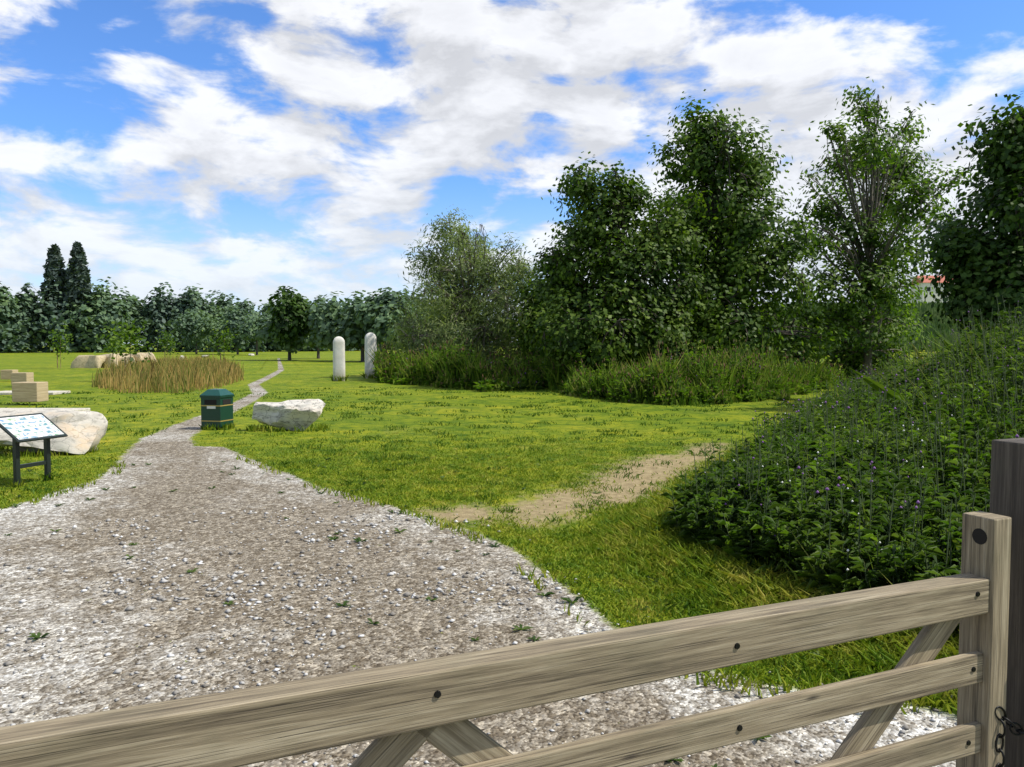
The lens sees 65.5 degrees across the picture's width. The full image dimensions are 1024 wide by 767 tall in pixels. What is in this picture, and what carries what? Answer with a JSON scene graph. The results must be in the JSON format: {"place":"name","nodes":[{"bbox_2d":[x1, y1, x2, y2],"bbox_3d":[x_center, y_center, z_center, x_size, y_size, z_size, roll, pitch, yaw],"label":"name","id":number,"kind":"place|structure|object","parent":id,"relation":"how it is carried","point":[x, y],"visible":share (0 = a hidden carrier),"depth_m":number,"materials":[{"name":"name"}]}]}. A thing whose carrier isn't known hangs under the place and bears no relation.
{"place":"outdoors","nodes":[
{"label":"outdoors","id":0,"kind":"place"},
{"bbox_2d":[0,338,938,486],"bbox_3d":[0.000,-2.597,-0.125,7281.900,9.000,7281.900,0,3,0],"label":"ground","id":1,"kind":"structure","parent":0,"point":[315,374],"depth_m":23.53,"materials":[{"name":"green plant"}]},
{"bbox_2d":[0,413,67,486],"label":"info sign","id":2,"kind":"object","parent":1,"relation":"on","point":[18,429],"visible":0.92,"depth_m":10.82,"materials":[{"name":"white"}]},
{"bbox_2d":[0,370,89,411],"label":"stone blocks","id":3,"kind":"structure","parent":1,"relation":"on","point":[26,387],"depth_m":25.15,"materials":[{"name":"beige stone"}]},
{"bbox_2d":[0,409,107,453],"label":"boulder","id":4,"kind":"object","parent":1,"relation":"on","point":[85,431],"visible":0.6,"depth_m":13.95,"materials":[{"name":"stone"}]},
{"bbox_2d":[70,355,93,367],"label":"boulder","id":5,"kind":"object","parent":1,"relation":"on","point":[79,361],"depth_m":65.72,"materials":[{"name":"beige stone"}]},
{"bbox_2d":[84,355,105,367],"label":"boulder","id":6,"kind":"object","parent":1,"relation":"on","point":[95,361],"depth_m":65.67,"materials":[{"name":"beige stone"}]},
{"bbox_2d":[101,354,117,367],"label":"boulder","id":7,"kind":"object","parent":1,"relation":"on","point":[108,358],"depth_m":66.51,"materials":[{"name":"beige stone"}]},
{"bbox_2d":[118,355,135,363],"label":"boulder","id":8,"kind":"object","parent":1,"relation":"on","point":[127,357],"depth_m":67.09,"materials":[{"name":"beige stone"}]},
{"bbox_2d":[128,354,143,360],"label":"boulder","id":9,"kind":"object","parent":1,"relation":"on","point":[139,356],"depth_m":67.58,"materials":[{"name":"beige stone"}]},
{"bbox_2d":[57,337,220,378],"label":"trunks","id":10,"kind":"object","parent":1,"relation":"on","point":[112,356],"visible":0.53,"depth_m":60.69,"materials":[{"name":"brown plant"}]},
{"bbox_2d":[45,317,241,362],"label":"sapling leaves","id":11,"kind":"object","parent":10,"relation":"attached to","point":[113,341],"visible":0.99,"depth_m":60.32,"materials":[{"name":"green plant"}]},
{"bbox_2d":[137,353,155,362],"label":"boulder","id":12,"kind":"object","parent":1,"relation":"on","point":[143,355],"depth_m":68.55,"materials":[{"name":"beige stone"}]},
{"bbox_2d":[91,351,244,393],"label":"long dry grass","id":13,"kind":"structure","parent":1,"relation":"on","point":[173,374],"depth_m":37.06,"materials":[{"name":"beige plant"}]},
{"bbox_2d":[0,373,374,487],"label":"grass tufts","id":14,"kind":"object","parent":1,"relation":"on","point":[254,428],"visible":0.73,"depth_m":17.48,"materials":[{"name":"green plant"}]},
{"bbox_2d":[0,282,397,352],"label":"trees","id":15,"kind":"object","parent":1,"relation":"on","point":[23,327],"visible":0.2,"depth_m":202.66,"materials":[{"name":"green plant"}]},
{"bbox_2d":[51,280,407,361],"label":"tree trunks","id":16,"kind":"object","parent":1,"relation":"on","point":[318,354],"visible":0.19,"depth_m":111.79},
{"bbox_2d":[39,241,91,345],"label":"conifer trees","id":17,"kind":"object","parent":16,"relation":"attached to","point":[77,271],"visible":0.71,"depth_m":202.51,"materials":[{"name":"green plant"}]},
{"bbox_2d":[0,264,342,346],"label":"trees","id":18,"kind":"object","parent":16,"relation":"attached to","point":[98,312],"visible":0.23,"depth_m":204.29,"materials":[{"name":"green plant"}]},
{"bbox_2d":[267,286,312,346],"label":"dark tree leaves","id":19,"kind":"object","parent":16,"relation":"attached to","point":[288,313],"visible":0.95,"depth_m":96.23,"materials":[{"name":"green plant"}]},
{"bbox_2d":[172,287,568,353],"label":"tree leaves","id":20,"kind":"object","parent":16,"relation":"attached to","point":[347,321],"visible":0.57,"depth_m":94.45,"materials":[{"name":"green plant"}]},
{"bbox_2d":[252,399,324,430],"bbox_3d":[-4.955,0.752,17.814,1.536,0.797,0.718,0,3,4],"label":"boulder","id":21,"kind":"object","parent":1,"relation":"on","point":[291,414],"visible":0.84,"depth_m":17.57,"materials":[{"name":"stone"}]},
{"bbox_2d":[333,336,344,380],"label":"standing stone","id":22,"kind":"object","parent":1,"relation":"on","point":[339,355],"visible":0.98,"depth_m":41.87,"materials":[{"name":"grey stone"}]},
{"bbox_2d":[365,332,376,377],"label":"standing stone","id":23,"kind":"object","parent":1,"relation":"on","point":[370,339],"visible":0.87,"depth_m":45.49,"materials":[{"name":"grey stone"}]},
{"bbox_2d":[2,298,808,348],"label":"tree line","id":24,"kind":"object","parent":1,"relation":"on","point":[768,301],"visible":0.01,"depth_m":324.24,"materials":[{"name":"green plant"}]},
{"bbox_2d":[366,331,550,391],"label":"tall grass","id":25,"kind":"object","parent":1,"relation":"on","point":[439,368],"visible":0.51,"depth_m":36.34,"materials":[{"name":"green plant"}]},
{"bbox_2d":[373,351,546,390],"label":"weed leaves","id":26,"kind":"object","parent":1,"relation":"on","point":[509,387],"visible":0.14,"depth_m":35.03,"materials":[{"name":"green plant"}]},
{"bbox_2d":[372,335,548,391],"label":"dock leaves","id":27,"kind":"object","parent":1,"relation":"on","point":[456,384],"visible":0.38,"depth_m":36.09,"materials":[{"name":"green plant"}]},
{"bbox_2d":[383,206,543,365],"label":"willow tree","id":28,"kind":"object","parent":1,"relation":"on","point":[440,324],"visible":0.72,"depth_m":44.03,"materials":[{"name":"green plant"}]},
{"bbox_2d":[0,386,957,688],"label":"grass lawn clumps","id":29,"kind":"object","parent":1,"relation":"on","point":[404,464],"visible":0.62,"depth_m":17.36,"materials":[{"name":"green plant"}]},
{"bbox_2d":[0,425,959,714],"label":"lawn grass","id":30,"kind":"structure","parent":1,"relation":"on","point":[640,537],"depth_m":7.55,"materials":[{"name":"green plant"}]},
{"bbox_2d":[503,273,572,361],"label":"shrub","id":31,"kind":"object","parent":1,"relation":"on","point":[526,346],"visible":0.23,"depth_m":41.69,"materials":[{"name":"green plant"}]},
{"bbox_2d":[519,151,725,378],"bbox_3d":[4.789,-4.858,34.657,9.093,10.225,8.110,0,3,0],"label":"hawthorn tree","id":32,"kind":"object","parent":1,"relation":"on","point":[619,313],"visible":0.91,"depth_m":33.35,"materials":[{"name":"green plant"}]},
{"bbox_2d":[545,350,860,404],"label":"weed leaves","id":33,"kind":"object","parent":1,"relation":"on","point":[576,392],"visible":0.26,"depth_m":26.95,"materials":[{"name":"green plant"}]},
{"bbox_2d":[540,334,873,404],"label":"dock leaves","id":34,"kind":"object","parent":1,"relation":"on","point":[655,399],"visible":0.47,"depth_m":27.62,"materials":[{"name":"green plant"}]},
{"bbox_2d":[540,330,874,405],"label":"plants","id":35,"kind":"object","parent":1,"relation":"on","point":[553,385],"visible":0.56,"depth_m":27.64,"materials":[{"name":"green plant"}]},
{"bbox_2d":[635,89,853,370],"bbox_3d":[10.418,-6.646,37.106,10.257,13.542,9.680,0,3,0],"label":"tree","id":36,"kind":"object","parent":1,"relation":"on","point":[733,266],"visible":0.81,"depth_m":35.38,"materials":[{"name":"green plant"}]},
{"bbox_2d":[660,295,1023,637],"bbox_3d":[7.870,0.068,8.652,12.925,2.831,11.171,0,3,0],"label":"bank plant leaves","id":37,"kind":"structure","parent":1,"relation":"on","point":[930,567],"depth_m":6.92,"materials":[{"name":"green plant"}]},
{"bbox_2d":[669,368,1023,588],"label":"nettles","id":38,"kind":"object","parent":1,"relation":"on","point":[834,578],"visible":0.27,"depth_m":6.97,"materials":[{"name":"green plant"}]},
{"bbox_2d":[675,313,1023,593],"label":"bank grasses","id":39,"kind":"object","parent":1,"relation":"on","point":[875,385],"visible":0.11,"depth_m":9.27,"materials":[{"name":"green plant"}]},
{"bbox_2d":[775,77,980,379],"bbox_3d":[18.017,-7.199,39.191,9.209,14.457,10.580,1,3,28],"label":"ash tree","id":40,"kind":"object","parent":1,"relation":"on","point":[870,296],"visible":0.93,"depth_m":38.61,"materials":[{"name":"green plant"}]},
{"bbox_2d":[771,329,1022,428],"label":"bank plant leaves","id":41,"kind":"object","parent":1,"relation":"on","point":[817,402],"visible":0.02,"depth_m":14.99,"materials":[{"name":"green plant"}]},
{"bbox_2d":[909,91,1023,337],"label":"tree","id":42,"kind":"object","parent":1,"relation":"on","point":[981,268],"visible":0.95,"depth_m":22.80,"materials":[{"name":"green plant"}]},
{"bbox_2d":[0,358,956,766],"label":"gravel path","id":43,"kind":"structure","parent":0,"point":[182,464],"depth_m":6.19,"materials":[{"name":"grey gravel"}]},
{"bbox_2d":[199,389,233,429],"bbox_3d":[-6.685,0.578,18.064,0.532,0.906,0.532,1,3,14],"label":"litter bin","id":44,"kind":"object","parent":43,"relation":"on","point":[217,407],"visible":0.97,"depth_m":17.85,"materials":[{"name":"teal"}]},
{"bbox_2d":[4,453,873,766],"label":"rosette weeds","id":45,"kind":"object","parent":43,"relation":"on","point":[358,539],"visible":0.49,"depth_m":6.88,"materials":[{"name":"green plant"}]},
{"bbox_2d":[30,454,921,714],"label":"grass tufts","id":46,"kind":"object","parent":43,"relation":"on","point":[787,688],"visible":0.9,"depth_m":6.46,"materials":[{"name":"green plant"}]},
{"bbox_2d":[0,505,956,766],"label":"gravel pebbles","id":47,"kind":"object","parent":43,"relation":"on","point":[332,633],"visible":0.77,"depth_m":5.97,"materials":[{"name":"grey gravel"}]},
{"bbox_2d":[990,438,1023,766],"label":"gate posts","id":48,"kind":"object","parent":43,"relation":"on","point":[1007,481],"visible":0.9,"depth_m":2.48,"materials":[{"name":"wood"}]},
{"bbox_2d":[0,511,1023,766],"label":"wooden gate","id":49,"kind":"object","parent":48,"relation":"attached to","point":[400,713],"visible":1,"depth_m":1.87,"materials":[{"name":"brown wood"}]},
{"bbox_2d":[0,0,1023,345],"label":"sky","id":50,"kind":"structure","parent":0,"point":[245,149],"materials":[{"name":"blue"}]},
{"bbox_2d":[690,301,1003,354],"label":"hedge","id":51,"kind":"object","parent":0,"point":[935,317],"depth_m":97.56,"materials":[{"name":"green plant"}]},
{"bbox_2d":[910,272,949,303],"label":"house","id":52,"kind":"structure","parent":0,"point":[924,284],"depth_m":255.00,"materials":[{"name":"white"}]}
]}

